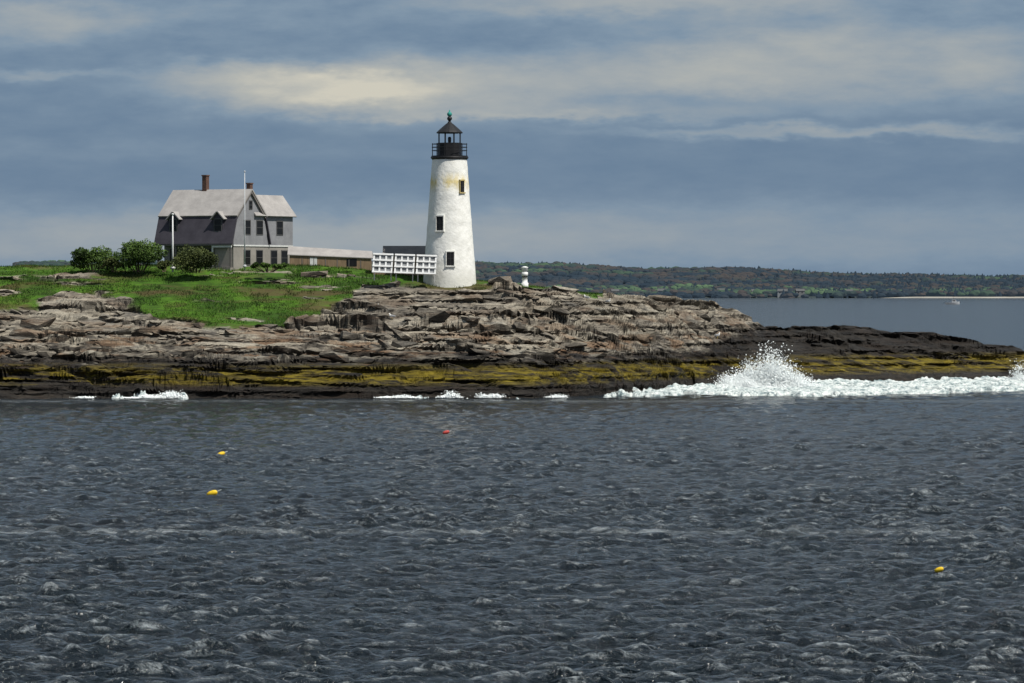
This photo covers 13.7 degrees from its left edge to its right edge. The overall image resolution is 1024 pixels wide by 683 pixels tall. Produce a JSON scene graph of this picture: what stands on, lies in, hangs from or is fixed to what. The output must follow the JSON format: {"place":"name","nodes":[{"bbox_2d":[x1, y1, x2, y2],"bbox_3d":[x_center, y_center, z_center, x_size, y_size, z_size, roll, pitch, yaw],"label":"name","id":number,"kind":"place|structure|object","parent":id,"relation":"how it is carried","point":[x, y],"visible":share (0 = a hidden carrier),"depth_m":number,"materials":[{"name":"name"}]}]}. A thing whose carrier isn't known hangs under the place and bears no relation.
{"place":"outdoors","nodes":[
{"label":"outdoors","id":0,"kind":"place"},
{"bbox_2d":[212,245,231,246],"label":"porch beam","id":1,"kind":"structure","parent":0,"point":[221,245],"depth_m":416.11,"materials":[{"name":"white wood"}]},
{"bbox_2d":[155,244,232,245],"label":"eave board","id":2,"kind":"object","parent":1,"relation":"on","point":[190,244],"visible":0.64,"depth_m":418.14,"materials":[{"name":"white wood"}]},
{"bbox_2d":[154,216,237,243],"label":"lower roof slope","id":3,"kind":"structure","parent":2,"relation":"on","point":[195,230],"depth_m":417.94,"materials":[{"name":"stone"}]},
{"bbox_2d":[170,220,176,230],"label":"window pane","id":4,"kind":"object","parent":3,"relation":"attached to","point":[174,223],"visible":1,"depth_m":419.24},
{"bbox_2d":[233,195,266,244],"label":"storey walls","id":5,"kind":"structure","parent":0,"point":[253,238],"depth_m":418.47,"materials":[{"name":"grey wood"}]},
{"bbox_2d":[169,215,179,230],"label":"dormer cheeks","id":6,"kind":"object","parent":5,"relation":"on","point":[175,217],"visible":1,"depth_m":419.10,"materials":[{"name":"grey wood"}]},
{"bbox_2d":[173,211,182,219],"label":"dormer roof","id":7,"kind":"structure","parent":5,"relation":"attached to","point":[176,214],"depth_m":419.03,"materials":[{"name":"silver metal"}]},
{"bbox_2d":[158,189,251,216],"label":"upper roof","id":8,"kind":"structure","parent":5,"relation":"on","point":[200,203],"depth_m":419.30,"materials":[{"name":"silver metal"}]},
{"bbox_2d":[202,176,208,190],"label":"chimney","id":9,"kind":"object","parent":5,"relation":"on","point":[205,183],"visible":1,"depth_m":420.85,"materials":[{"name":"brick"}]},
{"bbox_2d":[213,213,223,229],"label":"dormer cheeks","id":10,"kind":"object","parent":5,"relation":"on","point":[217,215],"visible":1,"depth_m":416.64,"materials":[{"name":"grey wood"}]},
{"bbox_2d":[214,219,220,230],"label":"window pane","id":11,"kind":"object","parent":10,"relation":"attached to","point":[217,222],"visible":1,"depth_m":416.66,"materials":[{"name":"black glass"}]},
{"bbox_2d":[217,211,226,219],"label":"dormer roof","id":12,"kind":"structure","parent":5,"relation":"attached to","point":[220,213],"depth_m":416.43,"materials":[{"name":"silver metal"}]},
{"bbox_2d":[245,221,249,233],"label":"window pane","id":13,"kind":"object","parent":5,"relation":"attached to","point":[247,224],"visible":0.79,"depth_m":418.00,"materials":[{"name":"black glass"}]},
{"bbox_2d":[246,184,252,188],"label":"chimney","id":14,"kind":"object","parent":5,"relation":"on","point":[249,186],"visible":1,"depth_m":419.96,"materials":[{"name":"brick"}]},
{"bbox_2d":[238,191,265,217],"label":"rake board","id":15,"kind":"object","parent":5,"relation":"attached to","point":[256,201],"visible":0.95,"depth_m":418.82,"materials":[{"name":"white wood"}]},
{"bbox_2d":[257,221,262,233],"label":"window pane","id":16,"kind":"object","parent":5,"relation":"attached to","point":[259,224],"visible":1,"depth_m":419.99,"materials":[{"name":"black glass"}]},
{"bbox_2d":[266,247,289,264],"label":"wing lower walls","id":17,"kind":"structure","parent":0,"point":[268,253],"depth_m":422.86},
{"bbox_2d":[271,251,276,264],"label":"window pane","id":18,"kind":"object","parent":17,"relation":"attached to","point":[273,257],"visible":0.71,"depth_m":422.22,"materials":[{"name":"black glass"}]},
{"bbox_2d":[267,245,287,246],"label":"wing belt trim","id":19,"kind":"structure","parent":17,"relation":"attached to","point":[277,245],"depth_m":422.73,"materials":[{"name":"white wood"}]},
{"bbox_2d":[282,251,286,263],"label":"window pane","id":20,"kind":"object","parent":17,"relation":"attached to","point":[284,256],"visible":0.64,"depth_m":423.94,"materials":[{"name":"black glass"}]},
{"bbox_2d":[0,298,1023,682],"bbox_3d":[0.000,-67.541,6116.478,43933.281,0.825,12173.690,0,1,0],"label":"sea","id":21,"kind":"structure","parent":0,"point":[694,538],"depth_m":166.16,"materials":[{"name":"liquid"}]},
{"bbox_2d":[207,490,219,494],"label":"lobster buoy","id":22,"kind":"object","parent":21,"relation":"on","point":[213,492],"visible":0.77,"depth_m":198.46,"materials":[{"name":"yellow paint"}]},
{"bbox_2d":[75,340,1023,398],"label":"spray","id":23,"kind":"object","parent":21,"relation":"on","point":[773,374],"visible":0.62,"depth_m":405.99,"materials":[{"name":"white liquid"}]},
{"bbox_2d":[112,374,1023,399],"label":"surf","id":24,"kind":"structure","parent":21,"relation":"on","point":[921,385],"depth_m":397.30,"materials":[{"name":"liquid"}]},
{"bbox_2d":[934,567,944,572],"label":"lobster buoy","id":25,"kind":"object","parent":21,"relation":"on","point":[938,569],"visible":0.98,"depth_m":144.82,"materials":[{"name":"yellow paint"}]},
{"bbox_2d":[945,300,959,303],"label":"motorboat","id":26,"kind":"object","parent":21,"relation":"on","point":[953,302],"visible":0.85,"depth_m":2502.24,"materials":[{"name":"paint"}]},
{"bbox_2d":[0,266,1023,398],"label":"island terrain","id":27,"kind":"structure","parent":0,"point":[294,366],"depth_m":398.35,"materials":[{"name":"grey stone"}]},
{"bbox_2d":[70,245,118,271],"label":"shrub","id":28,"kind":"object","parent":27,"relation":"on","point":[83,257],"visible":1,"depth_m":413.32,"materials":[{"name":"green plant"}]},
{"bbox_2d":[103,257,122,271],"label":"shrub","id":29,"kind":"object","parent":27,"relation":"on","point":[113,262],"visible":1,"depth_m":412.42,"materials":[{"name":"green plant"}]},
{"bbox_2d":[111,238,168,271],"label":"shrub","id":30,"kind":"object","parent":27,"relation":"on","point":[135,253],"visible":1,"depth_m":412.27,"materials":[{"name":"green plant"}]},
{"bbox_2d":[156,260,171,271],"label":"shrub","id":31,"kind":"object","parent":27,"relation":"on","point":[162,265],"visible":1,"depth_m":412.17,"materials":[{"name":"green plant"}]},
{"bbox_2d":[170,213,174,271],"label":"porch lamp pole","id":32,"kind":"object","parent":27,"relation":"on","point":[172,268],"visible":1,"depth_m":412.83,"materials":[{"name":"white paint"}]},
{"bbox_2d":[170,244,218,273],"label":"shrub","id":33,"kind":"object","parent":27,"relation":"on","point":[192,258],"visible":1,"depth_m":409.98,"materials":[{"name":"green plant"}]},
{"bbox_2d":[164,245,265,268],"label":"storey walls","id":34,"kind":"structure","parent":27,"relation":"on","point":[253,249],"depth_m":418.94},
{"bbox_2d":[245,251,249,263],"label":"window pane","id":35,"kind":"object","parent":34,"relation":"attached to","point":[247,254],"visible":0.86,"depth_m":418.08,"materials":[{"name":"black glass"}]},
{"bbox_2d":[233,245,266,246],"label":"belt trim","id":36,"kind":"structure","parent":34,"relation":"attached to","point":[252,245],"depth_m":418.89,"materials":[{"name":"white wood"}]},
{"bbox_2d":[257,251,261,263],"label":"window pane","id":37,"kind":"object","parent":34,"relation":"attached to","point":[259,254],"visible":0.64,"depth_m":419.93,"materials":[{"name":"black glass"}]},
{"bbox_2d":[209,267,232,270],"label":"porch floor","id":38,"kind":"structure","parent":27,"relation":"on","point":[229,268],"depth_m":415.87,"materials":[{"name":"grey wood"}]},
{"bbox_2d":[215,245,237,269],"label":"ground wall","id":39,"kind":"structure","parent":27,"relation":"on","point":[223,253],"depth_m":416.44,"materials":[{"name":"beige paint"}]},
{"bbox_2d":[243,171,245,269],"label":"flagpole","id":40,"kind":"object","parent":27,"relation":"on","point":[244,265],"visible":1,"depth_m":412.83,"materials":[{"name":"white metal"}]},
{"bbox_2d":[250,262,287,271],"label":"shrub","id":41,"kind":"object","parent":27,"relation":"on","point":[267,265],"visible":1,"depth_m":409.85,"materials":[{"name":"green plant"}]},
{"bbox_2d":[267,217,292,245],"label":"wing walls","id":42,"kind":"structure","parent":27,"relation":"on","point":[286,238],"depth_m":423.58,"materials":[{"name":"white wood"}]},
{"bbox_2d":[252,189,267,216],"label":"roof upper back","id":43,"kind":"structure","parent":42,"relation":"on","point":[259,202],"depth_m":419.42,"materials":[{"name":"silver metal"}]},
{"bbox_2d":[264,217,270,244],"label":"roof lower back","id":44,"kind":"structure","parent":42,"relation":"attached to","point":[267,231],"depth_m":420.96,"materials":[{"name":"stone"}]},
{"bbox_2d":[254,195,296,216],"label":"wing roof","id":45,"kind":"structure","parent":42,"relation":"on","point":[275,206],"depth_m":423.24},
{"bbox_2d":[277,222,282,234],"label":"window pane","id":46,"kind":"object","parent":42,"relation":"attached to","point":[279,228],"visible":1,"depth_m":423.14,"materials":[{"name":"black glass"}]},
{"bbox_2d":[0,263,601,326],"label":"grass","id":47,"kind":"structure","parent":27,"relation":"on","point":[169,275],"depth_m":408.42,"materials":[{"name":"green plant"}]},
{"bbox_2d":[287,246,372,269],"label":"covered walkway","id":48,"kind":"structure","parent":27,"relation":"on","point":[358,259],"depth_m":418.94,"materials":[{"name":"wood"}]},
{"bbox_2d":[310,258,316,264],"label":"door leaf","id":49,"kind":"structure","parent":48,"relation":"in","point":[311,259],"depth_m":418.87,"materials":[{"name":"white wood"}]},
{"bbox_2d":[373,246,425,275],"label":"entry shed","id":50,"kind":"structure","parent":27,"relation":"on","point":[415,250],"depth_m":414.13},
{"bbox_2d":[372,253,436,281],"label":"white panel rack","id":51,"kind":"object","parent":27,"relation":"on","point":[404,263],"visible":1,"depth_m":407.67,"materials":[{"name":"paint"}]},
{"bbox_2d":[423,110,475,287],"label":"lighthouse","id":52,"kind":"object","parent":27,"relation":"on","point":[449,240],"visible":0.98,"depth_m":409.14,"materials":[{"name":"paint"}]},
{"bbox_2d":[435,215,444,231],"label":"window","id":53,"kind":"structure","parent":52,"relation":"in","point":[440,219],"depth_m":408.87,"materials":[{"name":"paint"}]},
{"bbox_2d":[445,251,454,266],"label":"window","id":54,"kind":"structure","parent":52,"relation":"in","point":[450,255],"depth_m":408.47,"materials":[{"name":"glass"}]},
{"bbox_2d":[459,179,465,192],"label":"window","id":55,"kind":"structure","parent":52,"relation":"in","point":[461,182],"depth_m":409.27,"materials":[{"name":"paint"}]},
{"bbox_2d":[521,266,527,286],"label":"fog signal","id":56,"kind":"object","parent":27,"relation":"on","point":[524,275],"visible":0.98,"depth_m":412.70,"materials":[{"name":"white paint"}]},
{"bbox_2d":[0,0,1023,275],"label":"sky","id":57,"kind":"structure","parent":0,"point":[841,136],"materials":[{"name":"blue"}]},
{"bbox_2d":[543,279,1023,297],"bbox_3d":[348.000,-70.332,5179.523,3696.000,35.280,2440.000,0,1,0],"label":"distant hills","id":58,"kind":"structure","parent":0,"point":[867,296],"depth_m":4008.65,"materials":[{"name":"plant"}]},
{"bbox_2d":[12,260,1023,297],"bbox_3d":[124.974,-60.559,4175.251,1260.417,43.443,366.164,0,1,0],"label":"distant trees","id":59,"kind":"object","parent":58,"relation":"on","point":[691,282],"visible":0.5,"depth_m":4186.23,"materials":[{"name":"green plant"}]},
{"bbox_2d":[777,289,787,297],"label":"distant cottage","id":60,"kind":"structure","parent":58,"relation":"on","point":[780,292],"depth_m":4007.40,"materials":[{"name":"paint"}]},
{"bbox_2d":[795,289,804,296],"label":"distant cottage","id":61,"kind":"structure","parent":58,"relation":"on","point":[800,292],"depth_m":4010.97,"materials":[{"name":"white"}]},
{"bbox_2d":[891,297,1023,297],"bbox_3d":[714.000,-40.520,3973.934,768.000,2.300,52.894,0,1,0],"label":"beach","id":62,"kind":"structure","parent":0,"point":[957,297],"depth_m":3966.44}
]}

